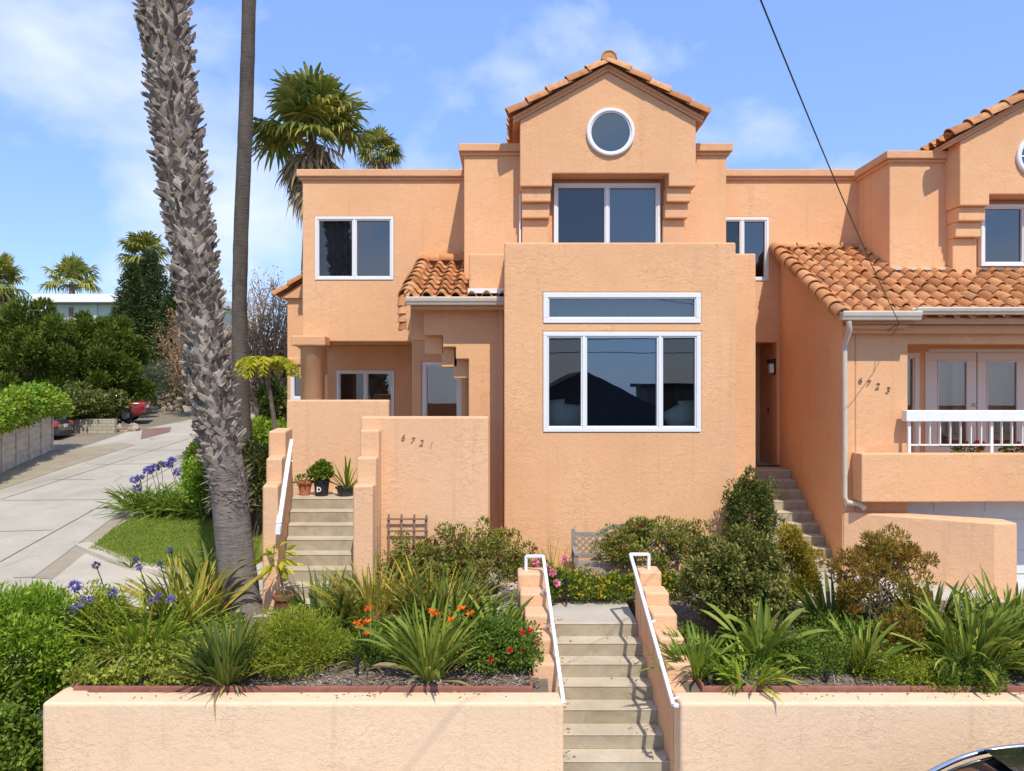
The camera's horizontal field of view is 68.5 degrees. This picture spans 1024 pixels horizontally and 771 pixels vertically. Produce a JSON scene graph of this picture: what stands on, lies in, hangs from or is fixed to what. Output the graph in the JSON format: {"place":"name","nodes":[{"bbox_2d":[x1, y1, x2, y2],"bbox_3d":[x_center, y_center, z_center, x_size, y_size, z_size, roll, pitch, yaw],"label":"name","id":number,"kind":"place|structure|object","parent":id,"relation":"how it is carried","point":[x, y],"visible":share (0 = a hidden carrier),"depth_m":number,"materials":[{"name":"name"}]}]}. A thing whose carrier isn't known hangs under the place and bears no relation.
{"place":"outdoors","nodes":[
{"label":"outdoors","id":0,"kind":"place"},
{"bbox_2d":[4,397,259,767],"bbox_3d":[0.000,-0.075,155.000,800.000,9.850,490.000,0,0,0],"label":"ground","id":1,"kind":"structure","parent":0,"point":[81,440],"depth_m":33.50,"materials":[{"name":"grey concrete"}]},
{"bbox_2d":[0,251,30,309],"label":"palm tree","id":2,"kind":"object","parent":1,"relation":"on","point":[9,272],"visible":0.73,"depth_m":61.81,"materials":[{"name":"green plant"}]},
{"bbox_2d":[0,696,42,770],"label":"hedge bush","id":3,"kind":"object","parent":1,"relation":"on","point":[20,747],"visible":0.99,"depth_m":7.90,"materials":[{"name":"green plant"}]},
{"bbox_2d":[0,415,53,472],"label":"board fence","id":4,"kind":"object","parent":1,"relation":"on","point":[22,445],"visible":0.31,"depth_m":26.07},
{"bbox_2d":[0,379,76,435],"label":"ivy hedge","id":5,"kind":"object","parent":4,"relation":"on","point":[21,405],"visible":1,"depth_m":25.21,"materials":[{"name":"green plant"}]},
{"bbox_2d":[0,578,90,716],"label":"hedge bush","id":6,"kind":"object","parent":1,"relation":"on","point":[28,613],"visible":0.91,"depth_m":8.71,"materials":[{"name":"green plant"}]},
{"bbox_2d":[0,294,90,390],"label":"juniper tree","id":7,"kind":"object","parent":1,"relation":"on","point":[29,341],"visible":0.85,"depth_m":35.96,"materials":[{"name":"green plant"}]},
{"bbox_2d":[0,442,134,488],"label":"verge","id":8,"kind":"structure","parent":1,"relation":"on","point":[47,463],"depth_m":25.83,"materials":[{"name":"grey concrete"}]},
{"bbox_2d":[37,251,103,293],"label":"palm tree","id":9,"kind":"object","parent":1,"relation":"on","point":[72,268],"visible":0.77,"depth_m":81.44,"materials":[{"name":"green plant"}]},
{"bbox_2d":[54,379,135,419],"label":"bush","id":10,"kind":"object","parent":1,"relation":"on","point":[99,403],"visible":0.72,"depth_m":33.92,"materials":[{"name":"green plant"}]},
{"bbox_2d":[53,577,147,657],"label":"hedge bush","id":11,"kind":"object","parent":1,"relation":"on","point":[95,606],"visible":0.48,"depth_m":9.33,"materials":[{"name":"green plant"}]},
{"bbox_2d":[44,309,156,417],"bbox_3d":[-21.461,-1.050,39.088,4.892,5.827,4.696,0,0,32],"label":"juniper tree","id":12,"kind":"object","parent":1,"relation":"on","point":[117,347],"visible":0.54,"depth_m":38.16,"materials":[{"name":"green plant"}]},
{"bbox_2d":[51,553,192,608],"bbox_3d":[-7.161,3.491,13.002,4.844,0.246,2.161,0,0,33],"label":"apron","id":13,"kind":"object","parent":1,"relation":"on","point":[80,569],"visible":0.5,"depth_m":13.67,"materials":[{"name":"concrete"}]},
{"bbox_2d":[0,407,256,751],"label":"alley","id":14,"kind":"structure","parent":1,"relation":"on","point":[47,520],"depth_m":20.08,"materials":[{"name":"concrete"}]},
{"bbox_2d":[34,509,132,578],"bbox_3d":[-9.034,3.289,16.334,0.375,0.383,5.828,0,0,-12],"label":"gutter strip","id":15,"kind":"object","parent":14,"relation":"on","point":[61,564],"visible":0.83,"depth_m":15.03,"materials":[{"name":"grey concrete"}]},
{"bbox_2d":[107,260,156,368],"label":"conifer","id":16,"kind":"object","parent":1,"relation":"on","point":[129,302],"visible":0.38,"depth_m":49.63,"materials":[{"name":"green plant"}]},
{"bbox_2d":[77,542,187,579],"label":"kerb","id":17,"kind":"structure","parent":1,"relation":"on","point":[104,555],"depth_m":14.49,"materials":[{"name":"concrete"}]},
{"bbox_2d":[90,466,186,517],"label":"agapanthus","id":18,"kind":"object","parent":1,"relation":"on","point":[137,478],"visible":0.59,"depth_m":18.35,"materials":[{"name":"green plant"}]},
{"bbox_2d":[30,294,251,339],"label":"house","id":19,"kind":"structure","parent":1,"relation":"on","point":[68,305],"depth_m":72.85,"materials":[{"name":"white paint"}]},
{"bbox_2d":[114,230,170,299],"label":"palm tree","id":20,"kind":"object","parent":1,"relation":"on","point":[143,241],"visible":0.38,"depth_m":57.20,"materials":[{"name":"green plant"}]},
{"bbox_2d":[113,460,190,519],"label":"agapanthus","id":21,"kind":"object","parent":1,"relation":"on","point":[157,468],"visible":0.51,"depth_m":18.03,"materials":[{"name":"green plant"}]},
{"bbox_2d":[136,248,169,356],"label":"conifer","id":22,"kind":"object","parent":1,"relation":"on","point":[156,284],"visible":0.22,"depth_m":51.53,"materials":[{"name":"green plant"}]},
{"bbox_2d":[139,358,184,400],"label":"cypress shrub","id":23,"kind":"object","parent":1,"relation":"on","point":[155,374],"visible":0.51,"depth_m":43.08,"materials":[{"name":"green plant"}]},
{"bbox_2d":[144,283,181,392],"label":"conifer","id":24,"kind":"object","parent":1,"relation":"on","point":[168,301],"visible":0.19,"depth_m":49.10,"materials":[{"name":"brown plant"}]},
{"bbox_2d":[142,305,231,403],"bbox_3d":[-16.525,-1.695,39.824,5.642,6.756,4.596,0,0,0],"label":"bare tree","id":25,"kind":"object","parent":1,"relation":"on","point":[179,343],"visible":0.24,"depth_m":39.40,"materials":[{"name":"brown plant"}]},
{"bbox_2d":[175,455,212,518],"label":"hedge shrub","id":26,"kind":"object","parent":1,"relation":"on","point":[192,479],"visible":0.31,"depth_m":17.31,"materials":[{"name":"green plant"}]},
{"bbox_2d":[131,0,262,617],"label":"palm tree","id":27,"kind":"object","parent":1,"relation":"on","point":[185,191],"visible":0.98,"depth_m":10.37,"materials":[{"name":"grey plant"}]},
{"bbox_2d":[223,266,286,439],"bbox_3d":[-9.884,-1.378,31.156,5.418,7.288,4.219,0,0,0],"label":"bare tree","id":28,"kind":"object","parent":1,"relation":"on","point":[262,344],"visible":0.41,"depth_m":30.45,"materials":[{"name":"grey plant"}]},
{"bbox_2d":[241,436,268,537],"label":"hedge shrub","id":29,"kind":"object","parent":1,"relation":"on","point":[258,457],"visible":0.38,"depth_m":15.69,"materials":[{"name":"green plant"}]},
{"bbox_2d":[232,355,301,429],"bbox_3d":[-4.874,1.404,14.793,1.258,4.012,1.294,0,0,39],"label":"fern tree","id":30,"kind":"object","parent":1,"relation":"on","point":[262,363],"visible":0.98,"depth_m":14.71,"materials":[{"name":"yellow plant"}]},
{"bbox_2d":[254,378,286,426],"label":"bush","id":31,"kind":"object","parent":1,"relation":"on","point":[279,393],"visible":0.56,"depth_m":26.67,"materials":[{"name":"green plant"}]},
{"bbox_2d":[43,568,562,770],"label":"retaining wall","id":32,"kind":"structure","parent":1,"relation":"on","point":[312,731],"depth_m":7.90,"materials":[{"name":"beige paint"}]},
{"bbox_2d":[85,615,547,691],"bbox_3d":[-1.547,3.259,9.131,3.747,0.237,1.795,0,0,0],"label":"bark mulch","id":33,"kind":"object","parent":32,"relation":"in","point":[414,680],"visible":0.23,"depth_m":8.51,"materials":[{"name":"brown wood"}]},
{"bbox_2d":[39,561,244,672],"bbox_3d":[-4.583,2.748,9.382,2.292,1.025,2.466,0,0,0],"label":"agapanthus","id":34,"kind":"object","parent":33,"relation":"on","point":[171,618],"visible":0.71,"depth_m":9.08,"materials":[{"name":"green plant"}]},
{"bbox_2d":[57,608,248,688],"bbox_3d":[-4.212,3.133,9.084,1.641,0.525,1.742,0,0,0],"label":"ground cover","id":35,"kind":"object","parent":33,"relation":"on","point":[124,673],"visible":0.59,"depth_m":8.62,"materials":[{"name":"green plant"}]},
{"bbox_2d":[112,547,262,627],"bbox_3d":[-4.344,2.674,10.162,1.976,1.033,1.858,0,0,-24],"label":"plant","id":36,"kind":"object","parent":33,"relation":"on","point":[160,601],"visible":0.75,"depth_m":10.06,"materials":[{"name":"green plant"}]},
{"bbox_2d":[161,607,295,713],"bbox_3d":[-3.218,2.968,8.437,1.614,0.875,1.553,0,0,40],"label":"flax clump","id":37,"kind":"object","parent":33,"relation":"on","point":[227,658],"visible":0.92,"depth_m":8.30,"materials":[{"name":"green plant"}]},
{"bbox_2d":[244,602,354,682],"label":"feathery shrub","id":38,"kind":"object","parent":33,"relation":"on","point":[301,630],"visible":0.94,"depth_m":8.53,"materials":[{"name":"green plant"}]},
{"bbox_2d":[73,662,531,691],"bbox_3d":[-2.287,3.330,9.207,5.022,0.110,1.985,0,0,0],"label":"edging board","id":39,"kind":"object","parent":33,"relation":"on","point":[76,687],"visible":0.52,"depth_m":8.21,"materials":[{"name":"brown wood"}]},
{"bbox_2d":[260,565,386,634],"bbox_3d":[-2.424,2.811,9.841,1.790,0.846,1.595,0,0,-22],"label":"clivia","id":40,"kind":"object","parent":33,"relation":"on","point":[318,602],"visible":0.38,"depth_m":9.89,"materials":[{"name":"green plant"}]},
{"bbox_2d":[298,546,440,628],"bbox_3d":[-1.895,2.742,10.133,2.080,0.987,2.075,0,0,29],"label":"day lily","id":41,"kind":"object","parent":33,"relation":"on","point":[384,607],"visible":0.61,"depth_m":9.89,"materials":[{"name":"green plant"}]},
{"bbox_2d":[334,614,429,668],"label":"ground cover","id":42,"kind":"object","parent":33,"relation":"on","point":[384,629],"visible":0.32,"depth_m":9.09,"materials":[{"name":"green plant"}]},
{"bbox_2d":[352,591,492,685],"bbox_3d":[-0.983,2.874,8.542,1.716,1.042,1.807,0,0,0],"label":"bird of paradise","id":43,"kind":"object","parent":33,"relation":"on","point":[436,640],"visible":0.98,"depth_m":8.45,"materials":[{"name":"green plant"}]},
{"bbox_2d":[362,553,506,624],"bbox_3d":[-1.026,2.766,10.116,2.002,1.000,1.994,0,0,0],"label":"day lily","id":44,"kind":"object","parent":33,"relation":"on","point":[442,594],"visible":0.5,"depth_m":9.93,"materials":[{"name":"green plant"}]},
{"bbox_2d":[374,559,522,635],"bbox_3d":[-0.790,2.765,9.689,1.925,0.938,2.224,0,0,0],"label":"clivia","id":45,"kind":"object","parent":33,"relation":"on","point":[452,605],"visible":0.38,"depth_m":9.63,"materials":[{"name":"green plant"}]},
{"bbox_2d":[455,611,544,674],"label":"rose bush","id":46,"kind":"object","parent":33,"relation":"on","point":[513,633],"visible":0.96,"depth_m":8.59,"materials":[{"name":"green plant"}]},
{"bbox_2d":[446,584,557,656],"bbox_3d":[-0.137,2.930,9.523,1.536,0.763,1.631,0,0,0],"label":"clivia","id":47,"kind":"object","parent":33,"relation":"on","point":[511,612],"visible":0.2,"depth_m":9.56,"materials":[{"name":"green plant"}]},
{"bbox_2d":[524,555,565,705],"bbox_3d":[0.445,2.842,9.040,0.254,1.182,2.216,0,0,-8],"label":"handrail","id":48,"kind":"object","parent":32,"relation":"attached to","point":[556,652],"visible":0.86,"depth_m":9.01,"materials":[{"name":"white metal"}]},
{"bbox_2d":[252,61,382,273],"bbox_3d":[-7.085,-4.089,25.893,4.662,13.675,4.453,0,0,21],"label":"palm tree","id":49,"kind":"object","parent":1,"relation":"on","point":[310,106],"visible":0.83,"depth_m":25.20,"materials":[{"name":"green plant"}]},
{"bbox_2d":[355,124,405,168],"bbox_3d":[-7.089,-6.025,40.025,2.942,15.643,2.871,0,0,0],"label":"palm tree","id":50,"kind":"object","parent":1,"relation":"on","point":[383,159],"visible":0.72,"depth_m":39.59,"materials":[{"name":"green plant"}]},
{"bbox_2d":[272,50,754,594],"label":"townhouse","id":51,"kind":"structure","parent":1,"relation":"on","point":[558,288],"depth_m":13.79,"materials":[{"name":"orange paint"}]},
{"bbox_2d":[315,217,393,279],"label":"window","id":52,"kind":"structure","parent":51,"relation":"in","point":[353,248],"depth_m":15.86,"materials":[{"name":"blue glass"}]},
{"bbox_2d":[337,370,394,415],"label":"window","id":53,"kind":"structure","parent":51,"relation":"in","point":[351,384],"depth_m":18.10,"materials":[{"name":"white plastic"}]},
{"bbox_2d":[422,362,461,415],"bbox_3d":[-1.460,0.736,16.141,0.830,2.468,1.018,0,0,0],"label":"window","id":54,"kind":"structure","parent":51,"relation":"in","point":[441,392],"depth_m":16.65,"materials":[{"name":"white plastic"}]},
{"bbox_2d":[554,183,659,242],"bbox_3d":[1.793,-3.152,14.220,2.005,1.322,0.116,0,0,0],"label":"window","id":55,"kind":"structure","parent":51,"relation":"in","point":[583,212],"depth_m":14.28,"materials":[{"name":"blue glass"}]},
{"bbox_2d":[586,108,634,156],"bbox_3d":[1.806,-4.639,13.777,0.881,0.881,0.085,0,0,0],"label":"round window","id":56,"kind":"structure","parent":51,"relation":"in","point":[610,132],"depth_m":13.79,"materials":[{"name":"white plastic"}]},
{"bbox_2d":[543,293,700,322],"bbox_3d":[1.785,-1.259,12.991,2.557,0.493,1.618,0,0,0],"label":"window","id":57,"kind":"structure","parent":51,"relation":"in","point":[559,312],"depth_m":12.42,"materials":[{"name":"white plastic"}]},
{"bbox_2d":[543,332,700,431],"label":"picture window","id":58,"kind":"structure","parent":51,"relation":"in","point":[593,381],"depth_m":14.10,"materials":[{"name":"white plastic"}]},
{"bbox_2d":[554,623,669,770],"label":"garden steps","id":59,"kind":"structure","parent":1,"relation":"on","point":[601,713],"depth_m":9.10,"materials":[{"name":"concrete"}]},
{"bbox_2d":[635,566,1023,770],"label":"retaining wall","id":60,"kind":"structure","parent":1,"relation":"on","point":[837,731],"depth_m":7.90,"materials":[{"name":"beige paint"}]},
{"bbox_2d":[629,553,678,707],"bbox_3d":[1.706,2.794,8.976,0.305,1.139,2.291,0,0,0],"label":"handrail","id":61,"kind":"object","parent":60,"relation":"attached to","point":[662,666],"visible":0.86,"depth_m":8.85,"materials":[{"name":"white metal"}]},
{"bbox_2d":[669,599,1023,691],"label":"flower bed","id":62,"kind":"object","parent":60,"relation":"in","point":[690,686],"visible":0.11,"depth_m":8.59,"materials":[{"name":"soil"}]},
{"bbox_2d":[635,619,755,686],"bbox_3d":[2.108,3.043,8.626,1.342,0.648,1.253,0,0,28],"label":"clivia","id":63,"kind":"object","parent":62,"relation":"on","point":[698,661],"visible":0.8,"depth_m":8.56,"materials":[{"name":"green plant"}]},
{"bbox_2d":[674,620,777,672],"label":"ground cover","id":64,"kind":"object","parent":62,"relation":"on","point":[753,649],"visible":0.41,"depth_m":8.83,"materials":[{"name":"green plant"}]},
{"bbox_2d":[676,522,794,638],"bbox_3d":[2.899,2.519,9.769,1.544,1.512,1.319,0,0,0],"label":"pittosporum","id":65,"kind":"object","parent":62,"relation":"on","point":[727,575],"visible":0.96,"depth_m":9.52,"materials":[{"name":"green plant"}]},
{"bbox_2d":[693,634,810,703],"bbox_3d":[2.644,3.106,8.510,1.199,0.426,1.321,0,0,-43],"label":"clivia","id":66,"kind":"object","parent":62,"relation":"on","point":[763,679],"visible":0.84,"depth_m":8.33,"materials":[{"name":"green plant"}]},
{"bbox_2d":[700,592,836,665],"bbox_3d":[3.067,2.900,8.906,1.408,0.747,1.497,0,0,-24],"label":"canna","id":67,"kind":"object","parent":62,"relation":"on","point":[760,619],"visible":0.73,"depth_m":8.81,"materials":[{"name":"green plant"}]},
{"bbox_2d":[770,521,826,617],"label":"golden shrub","id":68,"kind":"object","parent":62,"relation":"on","point":[794,544],"visible":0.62,"depth_m":10.11,"materials":[{"name":"green plant"}]},
{"bbox_2d":[759,621,862,679],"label":"ground cover","id":69,"kind":"object","parent":62,"relation":"on","point":[812,647],"visible":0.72,"depth_m":8.67,"materials":[{"name":"green plant"}]},
{"bbox_2d":[788,564,896,630],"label":"flax clump","id":70,"kind":"object","parent":62,"relation":"on","point":[808,602],"visible":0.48,"depth_m":9.80,"materials":[{"name":"green plant"}]},
{"bbox_2d":[793,605,900,655],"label":"ground cover","id":71,"kind":"object","parent":62,"relation":"on","point":[841,623],"visible":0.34,"depth_m":9.44,"materials":[{"name":"green plant"}]},
{"bbox_2d":[695,676,1023,691],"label":"edging board","id":72,"kind":"object","parent":62,"relation":"on","point":[702,687],"visible":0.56,"depth_m":8.21,"materials":[{"name":"brown wood"}]},
{"bbox_2d":[819,609,914,675],"bbox_3d":[4.067,3.018,8.770,1.079,0.733,1.138,0,0,35],"label":"bird of paradise","id":73,"kind":"object","parent":62,"relation":"on","point":[873,645],"visible":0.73,"depth_m":8.71,"materials":[{"name":"green plant"}]},
{"bbox_2d":[824,522,940,631],"bbox_3d":[4.779,2.484,9.707,1.480,1.459,0.968,0,0,0],"label":"golden shrub","id":74,"kind":"object","parent":62,"relation":"on","point":[887,554],"visible":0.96,"depth_m":9.54,"materials":[{"name":"green plant"}]},
{"bbox_2d":[834,638,958,691],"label":"ground cover","id":75,"kind":"object","parent":62,"relation":"on","point":[910,665],"visible":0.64,"depth_m":8.50,"materials":[{"name":"green plant"}]},
{"bbox_2d":[877,604,928,657],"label":"golden shrub","id":76,"kind":"object","parent":62,"relation":"on","point":[907,625],"visible":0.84,"depth_m":8.92,"materials":[{"name":"plant"}]},
{"bbox_2d":[861,572,998,638],"bbox_3d":[5.312,2.806,9.598,1.631,0.891,1.577,0,0,27],"label":"flax clump","id":77,"kind":"object","parent":62,"relation":"on","point":[949,605],"visible":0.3,"depth_m":9.63,"materials":[{"name":"green plant"}]},
{"bbox_2d":[875,582,1023,686],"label":"bird of paradise","id":78,"kind":"object","parent":62,"relation":"on","point":[991,641],"visible":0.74,"depth_m":8.53,"materials":[{"name":"green plant"}]},
{"bbox_2d":[919,646,1010,695],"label":"ground cover","id":79,"kind":"object","parent":62,"relation":"on","point":[969,674],"visible":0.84,"depth_m":8.27,"materials":[{"name":"green plant"}]},
{"bbox_2d":[934,564,1023,646],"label":"bird of paradise","id":80,"kind":"object","parent":62,"relation":"on","point":[1019,600],"visible":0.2,"depth_m":9.52,"materials":[{"name":"green plant"}]},
{"bbox_2d":[726,88,1023,597],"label":"townhouse","id":81,"kind":"structure","parent":1,"relation":"on","point":[939,223],"depth_m":13.99,"materials":[{"name":"orange paint"}]},
{"bbox_2d":[726,217,768,280],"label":"window","id":82,"kind":"structure","parent":81,"relation":"in","point":[750,235],"depth_m":16.06,"materials":[{"name":"blue glass"}]},
{"bbox_2d":[907,353,919,452],"bbox_3d":[7.350,0.387,14.391,0.462,1.996,0.818,0,0,0],"label":"window","id":83,"kind":"structure","parent":81,"relation":"in","point":[914,358],"depth_m":13.99,"materials":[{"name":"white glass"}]},
{"bbox_2d":[929,353,976,452],"bbox_3d":[8.194,0.387,13.985,0.898,1.996,0.110,0,0,0],"label":"french door","id":84,"kind":"structure","parent":81,"relation":"in","point":[934,358],"depth_m":13.99,"materials":[{"name":"white wood"}]},
{"bbox_2d":[902,410,1023,452],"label":"balcony railing","id":85,"kind":"object","parent":81,"relation":"on","point":[961,416],"visible":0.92,"depth_m":12.40,"materials":[{"name":"white paint"}]},
{"bbox_2d":[907,502,1023,597],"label":"garage door","id":86,"kind":"structure","parent":81,"relation":"in","point":[1009,511],"depth_m":13.18,"materials":[{"name":"white metal"}]},
{"bbox_2d":[976,353,1023,452],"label":"french door","id":87,"kind":"structure","parent":81,"relation":"in","point":[982,359],"depth_m":13.99,"materials":[{"name":"white wood"}]},
{"bbox_2d":[978,204,1023,266],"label":"window","id":88,"kind":"structure","parent":81,"relation":"in","point":[1001,241],"depth_m":14.28,"materials":[{"name":"blue glass"}]},
{"bbox_2d":[844,512,1016,601],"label":"wing wall","id":89,"kind":"structure","parent":1,"relation":"on","point":[962,547],"depth_m":11.85,"materials":[{"name":"orange paint"}]},
{"bbox_2d":[90,510,262,569],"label":"lawn","id":90,"kind":"structure","parent":0,"point":[205,536],"depth_m":15.82,"materials":[{"name":"green plant"}]},
{"bbox_2d":[232,0,257,530],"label":"palm tree","id":91,"kind":"object","parent":90,"relation":"on","point":[241,225],"visible":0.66,"depth_m":16.37,"materials":[{"name":"brown plant"}]},
{"bbox_2d":[0,0,1023,347],"label":"sky","id":92,"kind":"structure","parent":0,"point":[872,78],"materials":[{"name":"blue"}]},
{"bbox_2d":[209,561,1004,622],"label":"path","id":93,"kind":"structure","parent":0,"point":[599,610],"depth_m":10.88,"materials":[{"name":"concrete"}]},
{"bbox_2d":[263,428,291,613],"bbox_3d":[-3.573,2.234,11.424,0.271,3.072,2.023,0,0,-11],"label":"stair cheek","id":94,"kind":"object","parent":93,"relation":"on","point":[279,440],"visible":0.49,"depth_m":10.62,"materials":[{"name":"orange paint"}]},
{"bbox_2d":[279,491,352,610],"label":"garden steps","id":95,"kind":"structure","parent":93,"relation":"on","point":[320,530],"depth_m":11.46,"materials":[{"name":"concrete"}]},
{"bbox_2d":[287,400,389,496],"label":"garden wall","id":96,"kind":"structure","parent":93,"relation":"on","point":[328,430],"depth_m":13.00,"materials":[{"name":"orange paint"}]},
{"bbox_2d":[353,416,488,605],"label":"garden wall","id":97,"kind":"structure","parent":93,"relation":"on","point":[435,469],"depth_m":11.30,"materials":[{"name":"orange paint"}]},
{"bbox_2d":[377,521,484,600],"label":"azalea","id":98,"kind":"object","parent":93,"relation":"on","point":[424,547],"visible":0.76,"depth_m":10.79,"materials":[{"name":"green plant"}]},
{"bbox_2d":[442,515,537,599],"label":"azalea","id":99,"kind":"object","parent":93,"relation":"on","point":[512,559],"visible":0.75,"depth_m":10.86,"materials":[{"name":"green plant"}]},
{"bbox_2d":[512,555,575,600],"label":"rose bush","id":100,"kind":"object","parent":93,"relation":"on","point":[556,575],"visible":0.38,"depth_m":10.77,"materials":[{"name":"green plant"}]},
{"bbox_2d":[549,565,605,602],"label":"lantana","id":101,"kind":"object","parent":93,"relation":"on","point":[581,579],"visible":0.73,"depth_m":10.93,"materials":[{"name":"green plant"}]},
{"bbox_2d":[584,564,634,603],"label":"lantana","id":102,"kind":"object","parent":93,"relation":"on","point":[619,581],"visible":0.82,"depth_m":10.95,"materials":[{"name":"green plant"}]},
{"bbox_2d":[571,524,678,597],"bbox_3d":[1.712,2.671,11.524,1.560,1.001,0.627,0,0,0],"label":"garden bench","id":103,"kind":"object","parent":93,"relation":"on","point":[597,565],"visible":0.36,"depth_m":11.62,"materials":[{"name":"grey wood"}]},
{"bbox_2d":[589,515,715,585],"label":"azalea","id":104,"kind":"object","parent":93,"relation":"on","point":[633,538],"visible":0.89,"depth_m":11.19,"materials":[{"name":"green plant"}]},
{"bbox_2d":[718,464,786,553],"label":"climbing shrub","id":105,"kind":"object","parent":93,"relation":"on","point":[752,495],"visible":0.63,"depth_m":11.63,"materials":[{"name":"green plant"}]},
{"bbox_2d":[755,462,836,570],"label":"garden steps","id":106,"kind":"structure","parent":93,"relation":"on","point":[790,503],"depth_m":14.14,"materials":[{"name":"concrete"}]},
{"label":"street","id":107,"kind":"structure","parent":0,"visible":0},
{"bbox_2d":[927,743,1023,770],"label":"parked car","id":108,"kind":"object","parent":107,"relation":"on","point":[1007,757],"visible":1,"depth_m":6.72,"materials":[{"name":"black paint"}]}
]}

